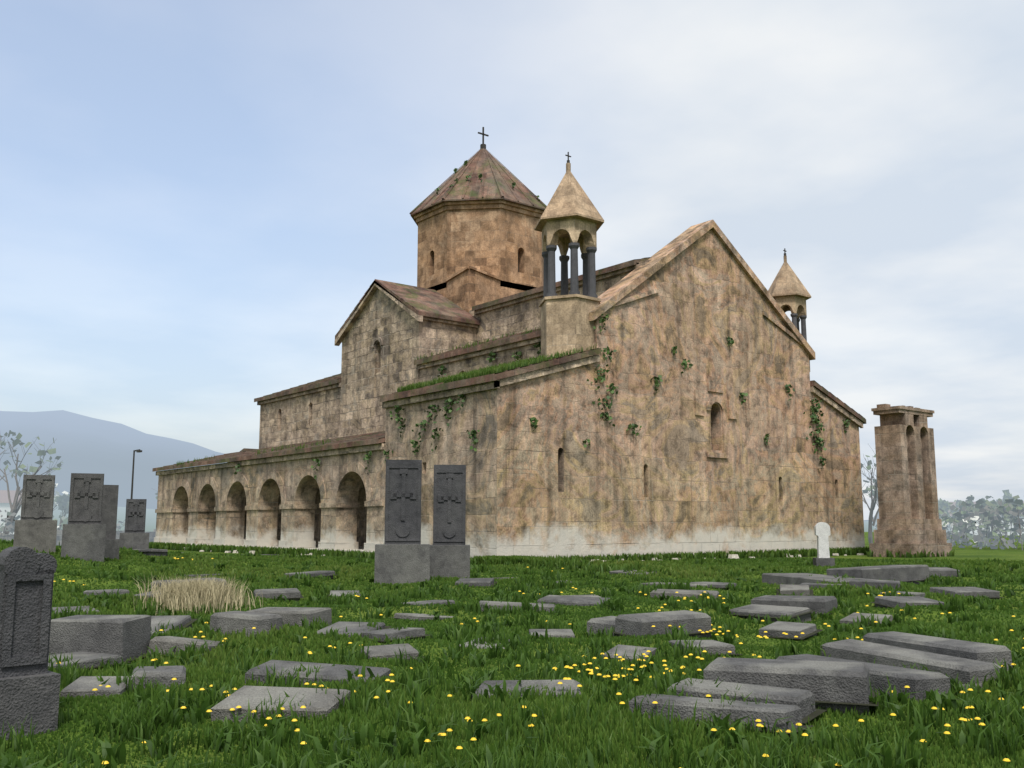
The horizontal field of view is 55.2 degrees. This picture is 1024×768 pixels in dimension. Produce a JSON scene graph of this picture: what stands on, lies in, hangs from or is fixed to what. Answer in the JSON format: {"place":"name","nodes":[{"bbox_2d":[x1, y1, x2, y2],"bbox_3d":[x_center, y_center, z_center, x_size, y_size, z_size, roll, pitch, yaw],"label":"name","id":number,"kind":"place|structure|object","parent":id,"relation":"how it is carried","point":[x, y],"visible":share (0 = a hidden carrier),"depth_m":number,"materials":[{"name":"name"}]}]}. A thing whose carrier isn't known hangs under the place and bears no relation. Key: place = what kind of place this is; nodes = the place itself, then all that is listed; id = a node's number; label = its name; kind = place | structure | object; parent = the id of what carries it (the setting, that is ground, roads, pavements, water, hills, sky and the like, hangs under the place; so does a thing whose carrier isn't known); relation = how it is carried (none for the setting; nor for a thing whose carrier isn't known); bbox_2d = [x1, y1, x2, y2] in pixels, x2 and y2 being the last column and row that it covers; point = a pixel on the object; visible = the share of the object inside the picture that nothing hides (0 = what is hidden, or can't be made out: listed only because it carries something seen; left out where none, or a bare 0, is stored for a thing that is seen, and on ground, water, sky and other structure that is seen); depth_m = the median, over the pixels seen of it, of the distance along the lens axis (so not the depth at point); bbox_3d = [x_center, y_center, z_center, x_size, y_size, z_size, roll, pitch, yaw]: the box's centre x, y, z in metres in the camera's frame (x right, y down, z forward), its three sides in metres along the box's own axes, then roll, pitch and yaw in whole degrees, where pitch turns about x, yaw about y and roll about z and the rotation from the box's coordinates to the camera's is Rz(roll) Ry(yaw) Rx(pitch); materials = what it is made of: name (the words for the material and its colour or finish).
{"place":"outdoors","nodes":[
{"label":"outdoors","id":0,"kind":"place"},
{"bbox_2d":[0,410,868,520],"bbox_3d":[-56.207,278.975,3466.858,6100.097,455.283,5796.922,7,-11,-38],"label":"mountain","id":1,"kind":"structure","parent":0,"point":[84,444],"depth_m":2468.79,"materials":[{"name":"grey stone"}]},
{"bbox_2d":[52,506,941,531],"bbox_3d":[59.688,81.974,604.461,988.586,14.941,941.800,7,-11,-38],"label":"trees","id":2,"kind":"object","parent":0,"point":[150,521],"depth_m":354.37,"materials":[{"name":"plant"}]},
{"bbox_2d":[156,263,862,475],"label":"church cornices","id":3,"kind":"object","parent":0,"point":[492,385],"visible":0.69,"depth_m":41.81,"materials":[{"name":"brown stone"}]},
{"bbox_2d":[0,0,1023,519],"label":"sky","id":4,"kind":"structure","parent":0,"point":[197,197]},
{"bbox_2d":[0,539,1023,767],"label":"ground","id":5,"kind":"structure","parent":0,"point":[983,553],"depth_m":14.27,"materials":[{"name":"green plant"}]},
{"bbox_2d":[83,589,129,594],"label":"gravestone","id":6,"kind":"object","parent":5,"relation":"on","point":[108,591],"visible":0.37,"depth_m":18.51,"materials":[{"name":"grey stone"}]},
{"bbox_2d":[131,573,264,615],"bbox_3d":[-5.548,3.633,17.094,2.569,0.731,2.695,-1,-8,4],"label":"dry grass tuft","id":7,"kind":"object","parent":5,"relation":"on","point":[192,594],"visible":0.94,"depth_m":16.65,"materials":[{"name":"beige plant"}]},
{"bbox_2d":[155,450,384,550],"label":"arcade wall","id":8,"kind":"structure","parent":5,"relation":"on","point":[338,524],"depth_m":45.12,"materials":[{"name":"stone"}]},
{"bbox_2d":[154,501,383,552],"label":"church arcade trim","id":9,"kind":"structure","parent":8,"relation":"attached to","point":[368,547],"depth_m":44.99,"materials":[{"name":"stone"}]},
{"bbox_2d":[170,461,372,508],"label":"church arcade voussoirs","id":10,"kind":"object","parent":8,"relation":"attached to","point":[351,466],"visible":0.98,"depth_m":43.64,"materials":[{"name":"beige stone"}]},
{"bbox_2d":[317,621,390,636],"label":"gravestone","id":11,"kind":"object","parent":5,"relation":"on","point":[353,627],"visible":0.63,"depth_m":12.99,"materials":[{"name":"grey stone"}]},
{"bbox_2d":[356,643,418,659],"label":"gravestone","id":12,"kind":"object","parent":5,"relation":"on","point":[383,651],"visible":0.48,"depth_m":11.37,"materials":[{"name":"grey stone"}]},
{"bbox_2d":[258,343,540,545],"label":"church aisles","id":13,"kind":"object","parent":5,"relation":"on","point":[307,418],"visible":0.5,"depth_m":50.62,"materials":[{"name":"beige stone"}]},
{"bbox_2d":[383,355,598,557],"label":"church wall","id":14,"kind":"structure","parent":5,"relation":"on","point":[535,492],"depth_m":32.97,"materials":[{"name":"stone"}]},
{"bbox_2d":[152,257,865,471],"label":"church roofs","id":15,"kind":"structure","parent":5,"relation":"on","point":[426,302],"depth_m":44.13,"materials":[{"name":"brown stone"}]},
{"bbox_2d":[176,324,596,465],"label":"roof grass","id":16,"kind":"structure","parent":15,"relation":"on","point":[500,368],"depth_m":34.39,"materials":[{"name":"plant"}]},
{"bbox_2d":[339,289,476,448],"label":"church transept","id":17,"kind":"structure","parent":15,"relation":"attached to","point":[407,338],"depth_m":46.51,"materials":[{"name":"stone"}]},
{"bbox_2d":[417,208,543,311],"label":"dome drum","id":18,"kind":"object","parent":15,"relation":"on","point":[494,241],"visible":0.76,"depth_m":48.85,"materials":[{"name":"stone"}]},
{"bbox_2d":[445,266,501,281],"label":"coping","id":19,"kind":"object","parent":18,"relation":"attached to","point":[474,269],"depth_m":47.68,"materials":[{"name":"stone"}]},
{"bbox_2d":[414,200,543,224],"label":"cornice","id":20,"kind":"structure","parent":18,"relation":"attached to","point":[464,205],"depth_m":49.05,"materials":[{"name":"stone"}]},
{"bbox_2d":[409,148,546,225],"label":"dome roof","id":21,"kind":"structure","parent":20,"relation":"on","point":[498,177],"depth_m":50.14,"materials":[{"name":"brown stone"}]},
{"bbox_2d":[234,160,852,478],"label":"wall plants","id":22,"kind":"object","parent":15,"relation":"on","point":[813,409],"depth_m":36.38,"materials":[{"name":"green plant"}]},
{"bbox_2d":[534,163,603,357],"bbox_3d":[2.107,-4.548,36.093,2.720,7.480,2.356,7,-11,-38],"label":"belfry","id":23,"kind":"object","parent":15,"relation":"on","point":[571,218],"visible":0.99,"depth_m":35.38,"materials":[{"name":"stone"}]},
{"bbox_2d":[768,256,810,368],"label":"belfry","id":24,"kind":"object","parent":15,"relation":"on","point":[787,291],"visible":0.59,"depth_m":43.59,"materials":[{"name":"stone"}]},
{"bbox_2d":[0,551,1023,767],"bbox_3d":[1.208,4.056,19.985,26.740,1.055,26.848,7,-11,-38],"label":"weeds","id":25,"kind":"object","parent":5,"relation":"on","point":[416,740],"visible":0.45,"depth_m":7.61,"materials":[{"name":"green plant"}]},
{"bbox_2d":[472,680,580,697],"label":"gravestone","id":26,"kind":"object","parent":5,"relation":"on","point":[567,684],"visible":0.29,"depth_m":8.39,"materials":[{"name":"grey stone"}]},
{"bbox_2d":[199,550,863,561],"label":"stones","id":27,"kind":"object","parent":5,"relation":"on","point":[731,556],"depth_m":39.79,"materials":[{"name":"stone"}]},
{"bbox_2d":[54,557,1023,767],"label":"dandelions","id":28,"kind":"object","parent":5,"relation":"on","point":[655,702],"visible":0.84,"depth_m":8.59,"materials":[{"name":"yellow"}]},
{"bbox_2d":[149,541,955,572],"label":"fringe grass","id":29,"kind":"structure","parent":5,"relation":"on","point":[559,562],"depth_m":37.96,"materials":[{"name":"green plant"}]},
{"bbox_2d":[601,644,664,660],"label":"gravestone","id":30,"kind":"object","parent":5,"relation":"on","point":[628,649],"visible":0.3,"depth_m":11.09,"materials":[{"name":"grey stone"}]},
{"bbox_2d":[594,229,816,556],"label":"church facade","id":31,"kind":"structure","parent":5,"relation":"on","point":[666,484],"depth_m":38.22,"materials":[{"name":"beige stone"}]},
{"bbox_2d":[589,220,815,359],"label":"gable cornice","id":32,"kind":"structure","parent":31,"relation":"attached to","point":[614,295],"depth_m":38.74,"materials":[{"name":"brown stone"}]},
{"bbox_2d":[694,376,736,458],"bbox_3d":[8.075,1.310,38.585,2.500,3.200,0.097,7,-11,-38],"label":"window surround","id":33,"kind":"object","parent":31,"relation":"attached to","point":[715,384],"visible":1,"depth_m":38.70,"materials":[{"name":"stone"}]},
{"bbox_2d":[810,386,864,548],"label":"church wall","id":34,"kind":"structure","parent":5,"relation":"on","point":[838,494],"depth_m":43.44,"materials":[{"name":"stone"}]},
{"bbox_2d":[469,259,651,342],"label":"church nave","id":35,"kind":"structure","parent":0,"point":[513,319],"depth_m":43.93,"materials":[{"name":"stone"}]},
{"bbox_2d":[864,532,1023,547],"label":"ground","id":36,"kind":"structure","parent":0,"point":[957,545],"depth_m":82.48,"materials":[{"name":"green plant"}]},
{"bbox_2d":[0,510,16,533],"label":"shrub","id":37,"kind":"object","parent":36,"relation":"on","point":[9,526],"visible":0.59,"depth_m":59.28,"materials":[{"name":"grey plant"}]},
{"bbox_2d":[0,490,21,533],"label":"house","id":38,"kind":"structure","parent":36,"relation":"on","point":[4,503],"depth_m":118.13,"materials":[{"name":"paint"}]},
{"bbox_2d":[0,430,24,479],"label":"tree","id":39,"kind":"object","parent":36,"relation":"on","point":[6,462],"visible":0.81,"depth_m":70.78,"materials":[{"name":"grey plant"}]},
{"bbox_2d":[0,547,60,739],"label":"stele","id":40,"kind":"structure","parent":36,"relation":"on","point":[29,684],"depth_m":7.38,"materials":[{"name":"stone"}]},
{"bbox_2d":[0,431,62,533],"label":"tree","id":41,"kind":"object","parent":36,"relation":"on","point":[16,501],"visible":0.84,"depth_m":62.65,"materials":[{"name":"grey plant"}]},
{"bbox_2d":[13,475,56,553],"bbox_3d":[-13.230,3.688,27.253,1.050,2.303,0.800,4,-9,-25],"label":"stele","id":42,"kind":"object","parent":36,"relation":"on","point":[36,526],"visible":0.97,"depth_m":27.02,"materials":[{"name":"grey stone"}]},
{"bbox_2d":[54,492,69,529],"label":"tree","id":43,"kind":"object","parent":36,"relation":"on","point":[62,501],"visible":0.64,"depth_m":98.83,"materials":[{"name":"grey plant"}]},
{"bbox_2d":[0,529,155,545],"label":"dry stone wall","id":44,"kind":"structure","parent":36,"relation":"on","point":[10,537],"depth_m":51.07,"materials":[{"name":"stone"}]},
{"bbox_2d":[61,473,105,561],"bbox_3d":[-11.450,3.657,26.247,1.050,2.500,0.900,4,-9,-23],"label":"stele","id":45,"kind":"object","parent":36,"relation":"on","point":[83,532],"visible":0.98,"depth_m":26.00,"materials":[{"name":"grey stone"}]},
{"bbox_2d":[48,651,130,669],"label":"gravestone","id":46,"kind":"object","parent":36,"relation":"on","point":[90,659],"visible":0.27,"depth_m":10.49,"materials":[{"name":"grey stone"}]},
{"bbox_2d":[60,676,133,697],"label":"gravestone","id":47,"kind":"object","parent":36,"relation":"on","point":[83,685],"visible":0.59,"depth_m":8.60,"materials":[{"name":"grey stone"}]},
{"bbox_2d":[49,615,150,664],"bbox_3d":[-4.763,2.999,11.275,1.120,0.629,0.690,-3,-7,12],"label":"gravestone","id":48,"kind":"object","parent":36,"relation":"on","point":[126,636],"visible":0.56,"depth_m":11.05,"materials":[{"name":"grey stone"}]},
{"bbox_2d":[101,485,119,559],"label":"stele","id":49,"kind":"structure","parent":36,"relation":"on","point":[109,511],"depth_m":28.15,"materials":[{"name":"grey stone"}]},
{"bbox_2d":[119,499,148,548],"bbox_3d":[-12.383,4.762,32.149,0.900,1.950,0.750,3,-9,-21],"label":"stele","id":50,"kind":"object","parent":36,"relation":"on","point":[134,536],"visible":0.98,"depth_m":31.99,"materials":[{"name":"grey stone"}]},
{"bbox_2d":[134,549,167,556],"bbox_3d":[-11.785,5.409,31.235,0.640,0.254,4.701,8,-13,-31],"label":"gravestone","id":51,"kind":"object","parent":36,"relation":"on","point":[156,552],"visible":0.44,"depth_m":29.38,"materials":[{"name":"grey stone"}]},
{"bbox_2d":[131,666,185,688],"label":"gravestone","id":52,"kind":"object","parent":36,"relation":"on","point":[163,675],"visible":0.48,"depth_m":9.05,"materials":[{"name":"grey stone"}]},
{"bbox_2d":[151,615,196,635],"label":"gravestone","id":53,"kind":"object","parent":36,"relation":"on","point":[179,620],"visible":0.3,"depth_m":13.60,"materials":[{"name":"grey stone"}]},
{"bbox_2d":[148,636,222,654],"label":"gravestone","id":54,"kind":"object","parent":36,"relation":"on","point":[166,643],"visible":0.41,"depth_m":11.33,"materials":[{"name":"grey stone"}]},
{"bbox_2d":[210,611,282,636],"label":"gravestone","id":55,"kind":"object","parent":36,"relation":"on","point":[230,621],"visible":0.52,"depth_m":12.80,"materials":[{"name":"grey stone"}]},
{"bbox_2d":[253,588,303,601],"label":"gravestone","id":56,"kind":"object","parent":36,"relation":"on","point":[292,594],"visible":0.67,"depth_m":18.73,"materials":[{"name":"grey stone"}]},
{"bbox_2d":[210,686,357,722],"bbox_3d":[-1.841,2.663,7.868,1.116,0.321,0.640,-3,1,13],"label":"gravestone","id":57,"kind":"object","parent":36,"relation":"on","point":[320,700],"visible":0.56,"depth_m":7.76,"materials":[{"name":"grey stone"}]},
{"bbox_2d":[246,607,331,626],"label":"gravestone","id":58,"kind":"object","parent":36,"relation":"on","point":[292,615],"visible":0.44,"depth_m":14.28,"materials":[{"name":"grey stone"}]},
{"bbox_2d":[284,571,334,578],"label":"gravestone","id":59,"kind":"object","parent":36,"relation":"on","point":[325,573],"visible":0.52,"depth_m":24.51,"materials":[{"name":"grey stone"}]},
{"bbox_2d":[245,660,390,685],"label":"gravestone","id":60,"kind":"object","parent":36,"relation":"on","point":[335,671],"visible":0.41,"depth_m":9.41,"materials":[{"name":"grey stone"}]},
{"bbox_2d":[361,627,428,641],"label":"gravestone","id":61,"kind":"object","parent":36,"relation":"on","point":[404,633],"visible":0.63,"depth_m":12.48,"materials":[{"name":"grey stone"}]},
{"bbox_2d":[374,460,429,584],"bbox_3d":[-2.493,3.260,22.364,1.220,3.040,0.900,1,-8,-6],"label":"stele","id":62,"kind":"object","parent":36,"relation":"on","point":[402,554],"visible":0.97,"depth_m":22.20,"materials":[{"name":"grey stone"}]},
{"bbox_2d":[390,613,453,620],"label":"gravestone","id":63,"kind":"object","parent":36,"relation":"on","point":[411,616],"visible":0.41,"depth_m":15.08,"materials":[{"name":"grey stone"}]},
{"bbox_2d":[403,600,454,605],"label":"gravestone","id":64,"kind":"object","parent":36,"relation":"on","point":[439,602],"visible":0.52,"depth_m":16.64,"materials":[{"name":"grey stone"}]},
{"bbox_2d":[430,465,469,577],"bbox_3d":[-1.558,3.548,24.343,1.020,3.060,0.850,1,-8,-4],"label":"stele","id":65,"kind":"object","parent":36,"relation":"on","point":[449,553],"visible":0.94,"depth_m":24.22,"materials":[{"name":"grey stone"}]},
{"bbox_2d":[455,578,496,587],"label":"gravestone","id":66,"kind":"object","parent":36,"relation":"on","point":[478,582],"visible":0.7,"depth_m":21.41,"materials":[{"name":"grey stone"}]},
{"bbox_2d":[479,601,554,611],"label":"gravestone","id":67,"kind":"object","parent":36,"relation":"on","point":[547,607],"visible":0.3,"depth_m":16.30,"materials":[{"name":"grey stone"}]},
{"bbox_2d":[529,629,574,637],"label":"gravestone","id":68,"kind":"object","parent":36,"relation":"on","point":[562,633],"visible":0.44,"depth_m":13.03,"materials":[{"name":"grey stone"}]},
{"bbox_2d":[537,595,609,605],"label":"gravestone","id":69,"kind":"object","parent":36,"relation":"on","point":[570,600],"visible":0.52,"depth_m":17.05,"materials":[{"name":"grey stone"}]},
{"bbox_2d":[587,616,616,635],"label":"gravestone","id":70,"kind":"object","parent":36,"relation":"on","point":[602,623],"visible":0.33,"depth_m":13.11,"materials":[{"name":"grey stone"}]},
{"bbox_2d":[612,610,717,637],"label":"gravestone","id":71,"kind":"object","parent":36,"relation":"on","point":[640,624],"visible":0.67,"depth_m":12.67,"materials":[{"name":"grey stone"}]},
{"bbox_2d":[650,589,718,598],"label":"gravestone","id":72,"kind":"object","parent":36,"relation":"on","point":[684,593],"visible":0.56,"depth_m":18.22,"materials":[{"name":"grey stone"}]},
{"bbox_2d":[668,640,742,655],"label":"gravestone","id":73,"kind":"object","parent":36,"relation":"on","point":[714,646],"visible":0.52,"depth_m":11.36,"materials":[{"name":"grey stone"}]},
{"bbox_2d":[690,582,736,589],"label":"gravestone","id":74,"kind":"object","parent":36,"relation":"on","point":[720,585],"visible":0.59,"depth_m":20.41,"materials":[{"name":"grey stone"}]},
{"bbox_2d":[629,694,813,736],"bbox_3d":[1.565,2.621,7.588,1.416,0.328,0.500,-8,-14,35],"label":"gravestone","id":75,"kind":"object","parent":36,"relation":"on","point":[684,706],"visible":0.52,"depth_m":7.42,"materials":[{"name":"grey stone"}]},
{"bbox_2d":[667,678,825,723],"bbox_3d":[1.857,2.638,7.969,1.260,0.336,0.500,-6,-7,36],"label":"gravestone","id":76,"kind":"object","parent":36,"relation":"on","point":[803,700],"visible":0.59,"depth_m":7.82,"materials":[{"name":"grey stone"}]},
{"bbox_2d":[729,604,814,622],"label":"gravestone","id":77,"kind":"object","parent":36,"relation":"on","point":[777,612],"visible":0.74,"depth_m":15.63,"materials":[{"name":"grey stone"}]},
{"bbox_2d":[755,621,821,639],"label":"gravestone","id":78,"kind":"object","parent":36,"relation":"on","point":[779,628],"visible":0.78,"depth_m":12.98,"materials":[{"name":"grey stone"}]},
{"bbox_2d":[703,657,879,714],"bbox_3d":[2.357,2.599,8.362,1.456,0.420,0.690,-3,-8,21],"label":"gravestone","id":79,"kind":"object","parent":36,"relation":"on","point":[840,686],"visible":0.56,"depth_m":8.11,"materials":[{"name":"grey stone"}]},
{"bbox_2d":[751,595,837,613],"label":"gravestone","id":80,"kind":"object","parent":36,"relation":"on","point":[822,604],"visible":0.56,"depth_m":16.23,"materials":[{"name":"grey stone"}]},
{"bbox_2d":[776,584,813,595],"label":"gravestone","id":81,"kind":"object","parent":36,"relation":"on","point":[789,589],"visible":0.63,"depth_m":19.40,"materials":[{"name":"grey stone"}]},
{"bbox_2d":[762,573,874,584],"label":"gravestone","id":82,"kind":"object","parent":36,"relation":"on","point":[787,578],"visible":0.37,"depth_m":22.66,"materials":[{"name":"grey stone"}]},
{"bbox_2d":[813,522,834,566],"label":"gravestone","id":83,"kind":"object","parent":36,"relation":"on","point":[822,534],"visible":0.92,"depth_m":30.38,"materials":[{"name":"stone"}]},
{"bbox_2d":[840,613,892,624],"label":"gravestone","id":84,"kind":"object","parent":36,"relation":"on","point":[849,619],"visible":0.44,"depth_m":14.47,"materials":[{"name":"grey stone"}]},
{"bbox_2d":[777,654,960,701],"bbox_3d":[3.288,2.872,9.340,0.590,0.398,1.876,5,-11,-27],"label":"gravestone","id":85,"kind":"object","parent":36,"relation":"on","point":[917,681],"visible":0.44,"depth_m":8.71,"materials":[{"name":"grey stone"}]},
{"bbox_2d":[861,444,878,542],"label":"tree","id":86,"kind":"object","parent":36,"relation":"on","point":[871,509],"visible":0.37,"depth_m":60.93,"materials":[{"name":"grey plant"}]},
{"bbox_2d":[849,578,899,589],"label":"gravestone","id":87,"kind":"object","parent":36,"relation":"on","point":[861,582],"visible":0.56,"depth_m":20.66,"materials":[{"name":"grey stone"}]},
{"bbox_2d":[826,565,932,583],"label":"gravestone","id":88,"kind":"object","parent":36,"relation":"on","point":[910,573],"visible":0.63,"depth_m":23.12,"materials":[{"name":"grey stone"}]},
{"bbox_2d":[871,596,943,607],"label":"gravestone","id":89,"kind":"object","parent":36,"relation":"on","point":[887,601],"visible":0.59,"depth_m":16.73,"materials":[{"name":"grey stone"}]},
{"bbox_2d":[869,404,951,557],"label":"monument","id":90,"kind":"object","parent":36,"relation":"on","point":[908,520],"visible":0.98,"depth_m":40.66,"materials":[{"name":"stone"}]},
{"bbox_2d":[863,631,1011,670],"bbox_3d":[4.679,3.059,10.884,0.590,0.442,1.988,0,-9,-17],"label":"gravestone","id":91,"kind":"object","parent":36,"relation":"on","point":[986,652],"visible":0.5,"depth_m":10.51,"materials":[{"name":"grey stone"}]},
{"bbox_2d":[929,567,959,576],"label":"gravestone","id":92,"kind":"object","parent":36,"relation":"on","point":[945,571],"visible":0.44,"depth_m":25.37,"materials":[{"name":"grey stone"}]},
{"bbox_2d":[938,510,992,546],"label":"tree","id":93,"kind":"object","parent":36,"relation":"on","point":[957,528],"visible":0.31,"depth_m":60.45,"materials":[{"name":"green plant"}]},
{"bbox_2d":[929,587,1003,599],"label":"gravestone","id":94,"kind":"object","parent":36,"relation":"on","point":[974,591],"visible":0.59,"depth_m":19.34,"materials":[{"name":"grey stone"}]},
{"bbox_2d":[962,683,981,691],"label":"gravestone","id":95,"kind":"object","parent":36,"relation":"on","point":[972,686],"visible":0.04,"depth_m":9.29,"materials":[{"name":"grey stone"}]},
{"bbox_2d":[820,639,1000,683],"bbox_3d":[4.139,3.029,10.287,0.590,0.428,2.123,1,-7,-26],"label":"gravestone","id":96,"kind":"object","parent":95,"relation":"on","point":[965,670],"visible":0.48,"depth_m":10.09,"materials":[{"name":"grey stone"}]},
{"bbox_2d":[939,505,1007,544],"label":"shrub","id":97,"kind":"object","parent":36,"relation":"on","point":[952,507],"visible":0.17,"depth_m":71.13,"materials":[{"name":"green plant"}]},
{"bbox_2d":[939,499,1023,547],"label":"shrub","id":98,"kind":"object","parent":36,"relation":"on","point":[956,538],"visible":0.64,"depth_m":57.24,"materials":[{"name":"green plant"}]},
{"bbox_2d":[946,501,1023,534],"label":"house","id":99,"kind":"structure","parent":36,"relation":"on","point":[975,531],"depth_m":145.63,"materials":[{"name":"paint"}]},
{"bbox_2d":[962,503,1023,548],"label":"shrub","id":100,"kind":"object","parent":36,"relation":"on","point":[999,519],"visible":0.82,"depth_m":54.60,"materials":[{"name":"green plant"}]},
{"bbox_2d":[967,502,1023,545],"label":"tree","id":101,"kind":"object","parent":36,"relation":"on","point":[1007,530],"visible":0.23,"depth_m":69.20,"materials":[{"name":"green plant"}]},
{"bbox_2d":[979,495,1023,549],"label":"tree","id":102,"kind":"object","parent":36,"relation":"on","point":[1008,508],"visible":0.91,"depth_m":52.03,"materials":[{"name":"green plant"}]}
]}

